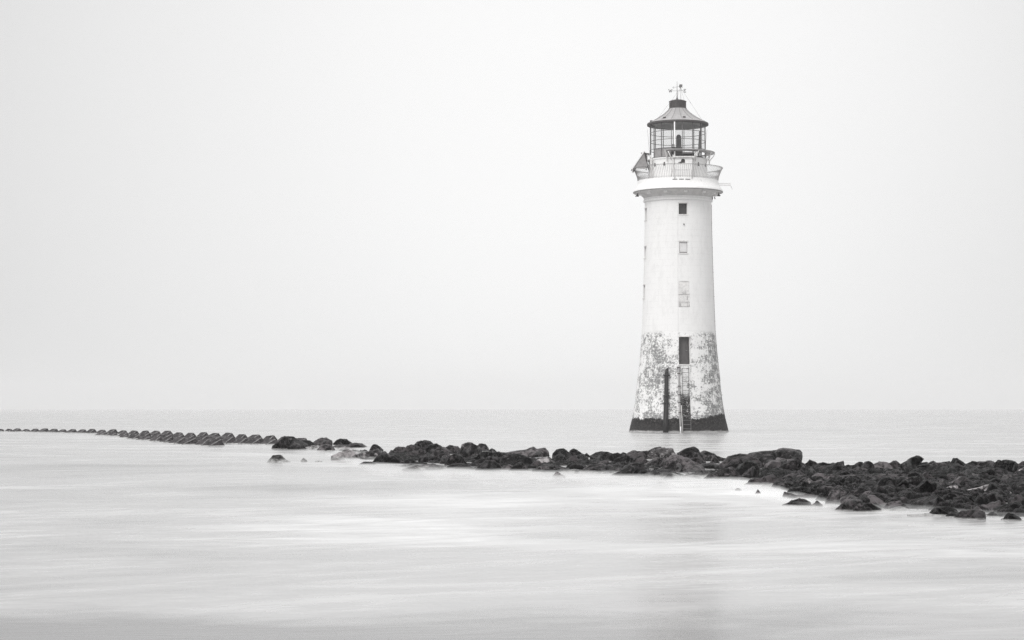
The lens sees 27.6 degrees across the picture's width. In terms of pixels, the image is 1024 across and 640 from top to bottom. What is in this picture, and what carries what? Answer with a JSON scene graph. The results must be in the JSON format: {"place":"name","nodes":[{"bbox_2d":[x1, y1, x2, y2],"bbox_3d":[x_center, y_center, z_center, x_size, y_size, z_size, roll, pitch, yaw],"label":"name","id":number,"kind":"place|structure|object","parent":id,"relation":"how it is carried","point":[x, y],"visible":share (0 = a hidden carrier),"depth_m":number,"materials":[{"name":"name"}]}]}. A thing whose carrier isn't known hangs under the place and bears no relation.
{"place":"outdoors","nodes":[
{"label":"outdoors","id":0,"kind":"place"},
{"bbox_2d":[0,410,1023,639],"bbox_3d":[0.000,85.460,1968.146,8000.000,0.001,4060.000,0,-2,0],"label":"sea water","id":1,"kind":"structure","parent":0,"point":[103,537],"depth_m":30.51,"materials":[{"name":"liquid"}]},
{"bbox_2d":[167,437,185,443],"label":"concrete block","id":2,"kind":"structure","parent":1,"relation":"on","point":[177,440],"depth_m":113.27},
{"bbox_2d":[176,438,197,444],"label":"concrete block","id":3,"kind":"structure","parent":1,"relation":"on","point":[190,441],"depth_m":110.28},
{"bbox_2d":[202,438,224,445],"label":"concrete block","id":4,"kind":"structure","parent":1,"relation":"on","point":[215,442],"depth_m":105.55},
{"bbox_2d":[222,436,235,443],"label":"concrete block","id":5,"kind":"structure","parent":1,"relation":"on","point":[228,440],"depth_m":113.16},
{"bbox_2d":[232,438,247,443],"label":"concrete block","id":6,"kind":"structure","parent":1,"relation":"on","point":[240,440],"depth_m":112.17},
{"bbox_2d":[243,437,263,443],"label":"concrete block","id":7,"kind":"structure","parent":1,"relation":"on","point":[256,440],"depth_m":111.20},
{"bbox_2d":[258,439,276,444],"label":"concrete block","id":8,"kind":"structure","parent":1,"relation":"on","point":[269,441],"depth_m":110.29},
{"bbox_2d":[267,455,289,462],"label":"rock","id":9,"kind":"object","parent":1,"relation":"on","point":[277,458],"visible":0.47,"depth_m":73.65,"materials":[{"name":"stone"}]},
{"bbox_2d":[271,436,308,448],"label":"rock","id":10,"kind":"object","parent":1,"relation":"on","point":[288,442],"visible":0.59,"depth_m":97.78,"materials":[{"name":"stone"}]},
{"bbox_2d":[313,437,332,445],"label":"rock","id":11,"kind":"object","parent":1,"relation":"on","point":[321,441],"visible":0.44,"depth_m":105.95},
{"bbox_2d":[317,444,334,450],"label":"rock","id":12,"kind":"object","parent":1,"relation":"on","point":[325,447],"visible":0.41,"depth_m":94.12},
{"bbox_2d":[333,439,351,444],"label":"rock","id":13,"kind":"object","parent":1,"relation":"on","point":[342,442],"visible":0.48,"depth_m":107.80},
{"bbox_2d":[331,449,356,459],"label":"rock","id":14,"kind":"object","parent":1,"relation":"on","point":[347,454],"visible":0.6,"depth_m":77.53,"materials":[{"name":"stone"}]},
{"bbox_2d":[333,443,366,447],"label":"rock","id":15,"kind":"object","parent":1,"relation":"on","point":[350,445],"visible":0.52,"depth_m":101.75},
{"bbox_2d":[355,449,380,459],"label":"rock","id":16,"kind":"object","parent":1,"relation":"on","point":[371,454],"visible":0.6,"depth_m":77.44,"materials":[{"name":"stone"}]},
{"bbox_2d":[373,453,403,464],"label":"rock","id":17,"kind":"object","parent":1,"relation":"on","point":[390,459],"visible":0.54,"depth_m":70.71,"materials":[{"name":"stone"}]},
{"bbox_2d":[405,444,426,451],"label":"rock","id":18,"kind":"object","parent":1,"relation":"on","point":[410,448],"visible":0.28,"depth_m":87.55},
{"bbox_2d":[406,449,428,454],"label":"rock","id":19,"kind":"object","parent":1,"relation":"on","point":[419,452],"visible":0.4,"depth_m":81.82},
{"bbox_2d":[414,440,432,448],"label":"rock","id":20,"kind":"object","parent":1,"relation":"on","point":[424,444],"visible":0.34,"depth_m":94.05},
{"bbox_2d":[418,455,428,462],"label":"rock","id":21,"kind":"object","parent":1,"relation":"on","point":[424,458],"visible":0.44,"depth_m":72.91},
{"bbox_2d":[400,464,447,470],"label":"rock","id":22,"kind":"object","parent":1,"relation":"on","point":[426,467],"visible":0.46,"depth_m":64.12,"materials":[{"name":"stone"}]},
{"bbox_2d":[425,443,441,452],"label":"rock","id":23,"kind":"object","parent":1,"relation":"on","point":[430,448],"visible":0.36,"depth_m":88.44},
{"bbox_2d":[429,450,447,460],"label":"rock","id":24,"kind":"object","parent":1,"relation":"on","point":[436,455],"visible":0.35,"depth_m":74.42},
{"bbox_2d":[432,447,449,453],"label":"rock","id":25,"kind":"object","parent":1,"relation":"on","point":[446,450],"visible":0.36,"depth_m":84.58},
{"bbox_2d":[439,455,447,464],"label":"rock","id":26,"kind":"object","parent":1,"relation":"on","point":[444,458],"visible":0.3,"depth_m":70.79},
{"bbox_2d":[445,445,459,453],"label":"rock","id":27,"kind":"object","parent":1,"relation":"on","point":[453,449],"visible":0.33,"depth_m":86.55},
{"bbox_2d":[444,453,468,466],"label":"rock","id":28,"kind":"object","parent":1,"relation":"on","point":[456,458],"visible":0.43,"depth_m":67.51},
{"bbox_2d":[447,463,470,468],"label":"rock","id":29,"kind":"object","parent":1,"relation":"on","point":[455,466],"visible":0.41,"depth_m":65.34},
{"bbox_2d":[459,442,481,457],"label":"rock","id":30,"kind":"object","parent":1,"relation":"on","point":[468,449],"visible":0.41,"depth_m":79.06,"materials":[{"name":"stone"}]},
{"bbox_2d":[471,451,493,459],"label":"rock","id":31,"kind":"object","parent":1,"relation":"on","point":[484,454],"visible":0.4,"depth_m":75.89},
{"bbox_2d":[478,443,488,450],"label":"rock","id":32,"kind":"object","parent":1,"relation":"on","point":[483,447],"visible":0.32,"depth_m":92.95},
{"bbox_2d":[476,456,499,463],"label":"rock","id":33,"kind":"object","parent":1,"relation":"on","point":[494,458],"visible":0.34,"depth_m":70.19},
{"bbox_2d":[475,460,501,470],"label":"rock","id":34,"kind":"object","parent":1,"relation":"on","point":[489,465],"visible":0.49,"depth_m":63.48,"materials":[{"name":"stone"}]},
{"bbox_2d":[500,453,533,464],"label":"rock","id":35,"kind":"object","parent":1,"relation":"on","point":[511,459],"visible":0.41,"depth_m":69.67,"materials":[{"name":"stone"}]},
{"bbox_2d":[509,462,529,471],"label":"rock","id":36,"kind":"object","parent":1,"relation":"on","point":[520,467],"visible":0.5,"depth_m":63.06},
{"bbox_2d":[506,446,549,457],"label":"rock","id":37,"kind":"object","parent":1,"relation":"on","point":[533,452],"visible":0.57,"depth_m":81.06,"materials":[{"name":"stone"}]},
{"bbox_2d":[537,457,554,462],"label":"rock","id":38,"kind":"object","parent":1,"relation":"on","point":[543,459],"visible":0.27,"depth_m":70.90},
{"bbox_2d":[531,464,566,471],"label":"rock","id":39,"kind":"object","parent":1,"relation":"on","point":[544,466],"visible":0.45,"depth_m":62.45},
{"bbox_2d":[551,454,566,461],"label":"rock","id":40,"kind":"object","parent":1,"relation":"on","point":[557,457],"visible":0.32,"depth_m":72.33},
{"bbox_2d":[552,448,571,458],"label":"rock","id":41,"kind":"object","parent":1,"relation":"on","point":[565,452],"visible":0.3,"depth_m":77.36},
{"bbox_2d":[559,469,591,473],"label":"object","id":42,"kind":"object","parent":1,"relation":"on","point":[574,471],"visible":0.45,"depth_m":61.03,"materials":[{"name":"liquid"}]},
{"bbox_2d":[566,463,584,469],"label":"rock","id":43,"kind":"object","parent":1,"relation":"on","point":[570,466],"visible":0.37,"depth_m":63.01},
{"bbox_2d":[590,451,612,460],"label":"rock","id":44,"kind":"object","parent":1,"relation":"on","point":[601,455],"visible":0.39,"depth_m":75.82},
{"bbox_2d":[583,464,621,472],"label":"rock","id":45,"kind":"object","parent":1,"relation":"on","point":[602,468],"visible":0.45,"depth_m":62.02,"materials":[{"name":"stone"}]},
{"bbox_2d":[608,452,622,461],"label":"rock","id":46,"kind":"object","parent":1,"relation":"on","point":[613,456],"visible":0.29,"depth_m":74.38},
{"bbox_2d":[613,455,633,462],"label":"rock","id":47,"kind":"object","parent":1,"relation":"on","point":[626,458],"visible":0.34,"depth_m":70.86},
{"bbox_2d":[611,462,650,476],"bbox_3d":[3.252,4.346,58.983,1.342,0.630,1.731,2,-3,-35],"label":"rock","id":48,"kind":"object","parent":1,"relation":"on","point":[637,469],"visible":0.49,"depth_m":58.59,"materials":[{"name":"stone"}]},
{"bbox_2d":[626,450,649,459],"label":"rock","id":49,"kind":"object","parent":1,"relation":"on","point":[633,454],"visible":0.37,"depth_m":77.45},
{"bbox_2d":[632,454,647,463],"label":"rock","id":50,"kind":"object","parent":1,"relation":"on","point":[640,458],"visible":0.38,"depth_m":70.22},
{"bbox_2d":[644,457,665,466],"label":"rock","id":51,"kind":"object","parent":1,"relation":"on","point":[660,461],"visible":0.39,"depth_m":67.33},
{"bbox_2d":[639,469,681,478],"bbox_3d":[4.097,4.350,57.542,1.277,0.466,2.241,0,-2,0],"label":"rock","id":52,"kind":"object","parent":1,"relation":"on","point":[662,473],"visible":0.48,"depth_m":57.12,"materials":[{"name":"stone"}]},
{"bbox_2d":[646,447,675,459],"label":"rock","id":53,"kind":"object","parent":1,"relation":"on","point":[664,452],"visible":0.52,"depth_m":77.51,"materials":[{"name":"stone"}]},
{"bbox_2d":[629,84,731,432],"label":"lighthouse","id":54,"kind":"object","parent":1,"relation":"on","point":[678,388],"visible":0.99,"depth_m":167.81,"materials":[{"name":"paint"}]},
{"bbox_2d":[678,202,687,214],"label":"window","id":55,"kind":"structure","parent":54,"relation":"in","point":[682,205],"depth_m":168.13,"materials":[{"name":"black glass"}]},
{"bbox_2d":[678,240,687,253],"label":"window","id":56,"kind":"structure","parent":54,"relation":"in","point":[682,243],"depth_m":167.72,"materials":[{"name":"grey metal"}]},
{"bbox_2d":[679,281,689,306],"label":"window","id":57,"kind":"structure","parent":54,"relation":"in","point":[684,295],"depth_m":167.39,"materials":[{"name":"white paint"}]},
{"bbox_2d":[678,336,691,364],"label":"door","id":58,"kind":"structure","parent":54,"relation":"in","point":[683,340],"depth_m":167.31,"materials":[{"name":"metal"}]},
{"bbox_2d":[660,454,704,472],"bbox_3d":[5.142,4.402,62.054,1.222,0.800,1.569,2,-3,-42],"label":"rock","id":59,"kind":"object","parent":1,"relation":"on","point":[677,463],"visible":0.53,"depth_m":61.90,"materials":[{"name":"stone"}]},
{"bbox_2d":[677,446,704,460],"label":"rock","id":60,"kind":"object","parent":1,"relation":"on","point":[692,452],"visible":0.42,"depth_m":72.97,"materials":[{"name":"stone"}]},
{"bbox_2d":[681,472,709,478],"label":"rock","id":61,"kind":"object","parent":1,"relation":"on","point":[698,475],"visible":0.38,"depth_m":56.83,"materials":[{"name":"stone"}]},
{"bbox_2d":[689,457,705,463],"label":"rock","id":62,"kind":"object","parent":1,"relation":"on","point":[697,460],"visible":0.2,"depth_m":70.11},
{"bbox_2d":[393,451,1023,516],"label":"rubble","id":63,"kind":"object","parent":1,"relation":"on","point":[1008,486],"visible":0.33,"depth_m":49.74,"materials":[{"name":"stone"}]},
{"bbox_2d":[700,463,720,468],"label":"rock","id":64,"kind":"object","parent":1,"relation":"on","point":[709,465],"visible":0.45,"depth_m":65.34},
{"bbox_2d":[700,450,725,461],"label":"rock","id":65,"kind":"object","parent":1,"relation":"on","point":[707,455],"visible":0.34,"depth_m":74.47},
{"bbox_2d":[704,468,732,479],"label":"rock","id":66,"kind":"object","parent":1,"relation":"on","point":[723,474],"visible":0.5,"depth_m":55.82,"materials":[{"name":"stone"}]},
{"bbox_2d":[728,467,742,478],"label":"rock","id":67,"kind":"object","parent":1,"relation":"on","point":[734,472],"visible":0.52,"depth_m":55.94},
{"bbox_2d":[719,453,761,468],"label":"rock","id":68,"kind":"object","parent":1,"relation":"on","point":[734,460],"visible":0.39,"depth_m":65.31,"materials":[{"name":"stone"}]},
{"bbox_2d":[735,459,760,475],"bbox_3d":[6.525,4.234,57.856,0.801,0.734,0.996,0,-2,0],"label":"rock","id":69,"kind":"object","parent":1,"relation":"on","point":[742,468],"visible":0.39,"depth_m":57.67,"materials":[{"name":"stone"}]},
{"bbox_2d":[742,466,757,477],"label":"rock","id":70,"kind":"object","parent":1,"relation":"on","point":[752,471],"visible":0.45,"depth_m":56.63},
{"bbox_2d":[744,474,777,485],"bbox_3d":[6.283,4.083,51.740,0.959,0.516,1.071,2,-3,-42],"label":"rock","id":71,"kind":"object","parent":1,"relation":"on","point":[771,478],"visible":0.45,"depth_m":51.67,"materials":[{"name":"stone"}]},
{"bbox_2d":[748,448,802,467],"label":"rock","id":72,"kind":"object","parent":1,"relation":"on","point":[764,457],"visible":0.38,"depth_m":66.54,"materials":[{"name":"stone"}]},
{"bbox_2d":[764,457,792,468],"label":"rock","id":73,"kind":"object","parent":1,"relation":"on","point":[776,463],"visible":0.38,"depth_m":64.92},
{"bbox_2d":[771,480,793,488],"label":"rock","id":74,"kind":"object","parent":1,"relation":"on","point":[777,484],"visible":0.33,"depth_m":49.53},
{"bbox_2d":[779,460,806,470],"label":"rock","id":75,"kind":"object","parent":1,"relation":"on","point":[792,465],"visible":0.41,"depth_m":60.86,"materials":[{"name":"stone"}]},
{"bbox_2d":[782,471,805,478],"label":"rock","id":76,"kind":"object","parent":1,"relation":"on","point":[799,473],"visible":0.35,"depth_m":55.36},
{"bbox_2d":[782,498,811,505],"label":"rock","id":77,"kind":"object","parent":1,"relation":"on","point":[800,502],"visible":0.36,"depth_m":40.70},
{"bbox_2d":[782,492,815,498],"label":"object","id":78,"kind":"structure","parent":1,"relation":"on","point":[787,495],"depth_m":43.99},
{"bbox_2d":[787,486,810,494],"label":"rock","id":79,"kind":"object","parent":1,"relation":"on","point":[795,490],"visible":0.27,"depth_m":45.91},
{"bbox_2d":[814,473,837,478],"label":"rock","id":80,"kind":"object","parent":1,"relation":"on","point":[827,476],"visible":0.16,"depth_m":54.23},
{"bbox_2d":[825,487,846,501],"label":"rock","id":81,"kind":"object","parent":1,"relation":"on","point":[836,493],"visible":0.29,"depth_m":41.81,"materials":[{"name":"stone"}]},
{"bbox_2d":[830,462,842,470],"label":"rock","id":82,"kind":"object","parent":1,"relation":"on","point":[837,466],"visible":0.35,"depth_m":60.62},
{"bbox_2d":[834,495,862,510],"bbox_3d":[6.376,3.537,39.001,0.660,0.510,0.829,-1,-3,28],"label":"rock","id":83,"kind":"object","parent":1,"relation":"on","point":[848,502],"visible":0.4,"depth_m":38.80,"materials":[{"name":"stone"}]},
{"bbox_2d":[848,487,867,496],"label":"rock","id":84,"kind":"object","parent":1,"relation":"on","point":[858,491],"visible":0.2,"depth_m":43.84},
{"bbox_2d":[853,503,872,511],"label":"rock","id":85,"kind":"object","parent":1,"relation":"on","point":[861,507],"visible":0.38,"depth_m":38.37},
{"bbox_2d":[861,461,873,468],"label":"rock","id":86,"kind":"object","parent":1,"relation":"on","point":[868,464],"visible":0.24,"depth_m":61.35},
{"bbox_2d":[860,480,875,487],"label":"rock","id":87,"kind":"object","parent":1,"relation":"on","point":[869,483],"visible":0.24,"depth_m":49.25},
{"bbox_2d":[840,473,899,478],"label":"rock","id":88,"kind":"object","parent":1,"relation":"on","point":[878,475],"visible":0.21,"depth_m":56.13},
{"bbox_2d":[866,502,881,510],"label":"rock","id":89,"kind":"object","parent":1,"relation":"on","point":[872,506],"visible":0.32,"depth_m":38.58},
{"bbox_2d":[868,495,886,505],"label":"rock","id":90,"kind":"object","parent":1,"relation":"on","point":[874,500],"visible":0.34,"depth_m":40.00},
{"bbox_2d":[874,461,891,468],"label":"rock","id":91,"kind":"object","parent":1,"relation":"on","point":[880,464],"visible":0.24,"depth_m":62.06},
{"bbox_2d":[874,476,908,487],"bbox_3d":[8.847,3.925,48.645,1.050,0.561,1.173,-1,-3,30],"label":"rock","id":92,"kind":"object","parent":1,"relation":"on","point":[885,480],"visible":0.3,"depth_m":48.41,"materials":[{"name":"stone"}]},
{"bbox_2d":[889,460,899,467],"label":"rock","id":93,"kind":"object","parent":1,"relation":"on","point":[895,463],"visible":0.12,"depth_m":63.05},
{"bbox_2d":[882,501,908,509],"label":"rock","id":94,"kind":"object","parent":1,"relation":"on","point":[891,504],"visible":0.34,"depth_m":39.17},
{"bbox_2d":[883,506,909,510],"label":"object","id":95,"kind":"object","parent":1,"relation":"on","point":[899,508],"visible":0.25,"depth_m":38.83,"materials":[{"name":"liquid"}]},
{"bbox_2d":[899,455,923,467],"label":"rock","id":96,"kind":"object","parent":1,"relation":"on","point":[914,460],"visible":0.32,"depth_m":61.81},
{"bbox_2d":[899,475,926,485],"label":"rock","id":97,"kind":"object","parent":1,"relation":"on","point":[915,480],"visible":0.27,"depth_m":49.18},
{"bbox_2d":[913,480,934,491],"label":"rock","id":98,"kind":"object","parent":1,"relation":"on","point":[924,486],"visible":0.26,"depth_m":45.29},
{"bbox_2d":[907,513,943,516],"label":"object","id":99,"kind":"object","parent":1,"relation":"on","point":[925,514],"visible":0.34,"depth_m":36.73,"materials":[{"name":"liquid"}]},
{"bbox_2d":[915,495,945,508],"bbox_3d":[7.953,3.571,39.696,0.609,0.486,1.024,1,-3,-16],"label":"rock","id":100,"kind":"object","parent":1,"relation":"on","point":[929,501],"visible":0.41,"depth_m":39.42,"materials":[{"name":"stone"}]},
{"bbox_2d":[929,482,942,492],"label":"rock","id":101,"kind":"object","parent":1,"relation":"on","point":[936,485],"visible":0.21,"depth_m":45.41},
{"bbox_2d":[932,474,948,479],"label":"rock","id":102,"kind":"object","parent":1,"relation":"on","point":[938,476],"visible":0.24,"depth_m":53.66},
{"bbox_2d":[929,506,958,515],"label":"rock","id":103,"kind":"object","parent":1,"relation":"on","point":[944,510],"visible":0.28,"depth_m":37.00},
{"bbox_2d":[944,493,956,500],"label":"rock","id":104,"kind":"object","parent":1,"relation":"on","point":[949,496],"visible":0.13,"depth_m":41.34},
{"bbox_2d":[949,458,968,466],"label":"rock","id":105,"kind":"object","parent":1,"relation":"on","point":[957,460],"visible":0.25,"depth_m":65.24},
{"bbox_2d":[948,476,969,483],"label":"rock","id":106,"kind":"object","parent":1,"relation":"on","point":[959,479],"visible":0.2,"depth_m":50.75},
{"bbox_2d":[952,509,985,519],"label":"rock","id":107,"kind":"object","parent":1,"relation":"on","point":[974,514],"visible":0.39,"depth_m":35.84,"materials":[{"name":"stone"}]},
{"bbox_2d":[967,460,994,466],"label":"rock","id":108,"kind":"object","parent":1,"relation":"on","point":[974,463],"visible":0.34,"depth_m":65.27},
{"bbox_2d":[971,505,993,513],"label":"rock","id":109,"kind":"object","parent":1,"relation":"on","point":[986,510],"visible":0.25,"depth_m":37.68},
{"bbox_2d":[976,468,995,474],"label":"rock","id":110,"kind":"object","parent":1,"relation":"on","point":[989,471],"visible":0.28,"depth_m":55.99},
{"bbox_2d":[981,500,1000,508],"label":"rock","id":111,"kind":"object","parent":1,"relation":"on","point":[991,505],"visible":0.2,"depth_m":38.99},
{"bbox_2d":[987,483,998,490],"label":"rock","id":112,"kind":"object","parent":1,"relation":"on","point":[991,486],"visible":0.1,"depth_m":46.25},
{"bbox_2d":[986,491,1006,503],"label":"rock","id":113,"kind":"object","parent":1,"relation":"on","point":[994,496],"visible":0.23,"depth_m":41.12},
{"bbox_2d":[991,460,1017,471],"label":"rock","id":114,"kind":"object","parent":1,"relation":"on","point":[1010,465],"visible":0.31,"depth_m":59.92,"materials":[{"name":"stone"}]},
{"bbox_2d":[996,507,1013,513],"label":"rock","id":115,"kind":"object","parent":1,"relation":"on","point":[1006,510],"visible":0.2,"depth_m":36.80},
{"bbox_2d":[997,502,1019,509],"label":"rock","id":116,"kind":"object","parent":1,"relation":"on","point":[1012,505],"visible":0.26,"depth_m":37.37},
{"bbox_2d":[1001,513,1021,520],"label":"rock","id":117,"kind":"object","parent":1,"relation":"on","point":[1010,517],"visible":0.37,"depth_m":35.39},
{"bbox_2d":[1009,494,1023,502],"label":"rock","id":118,"kind":"object","parent":1,"relation":"on","point":[1017,497],"visible":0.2,"depth_m":40.51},
{"bbox_2d":[0,0,1023,409],"label":"sky","id":119,"kind":"structure","parent":0,"point":[205,204],"materials":[{"name":"white"}]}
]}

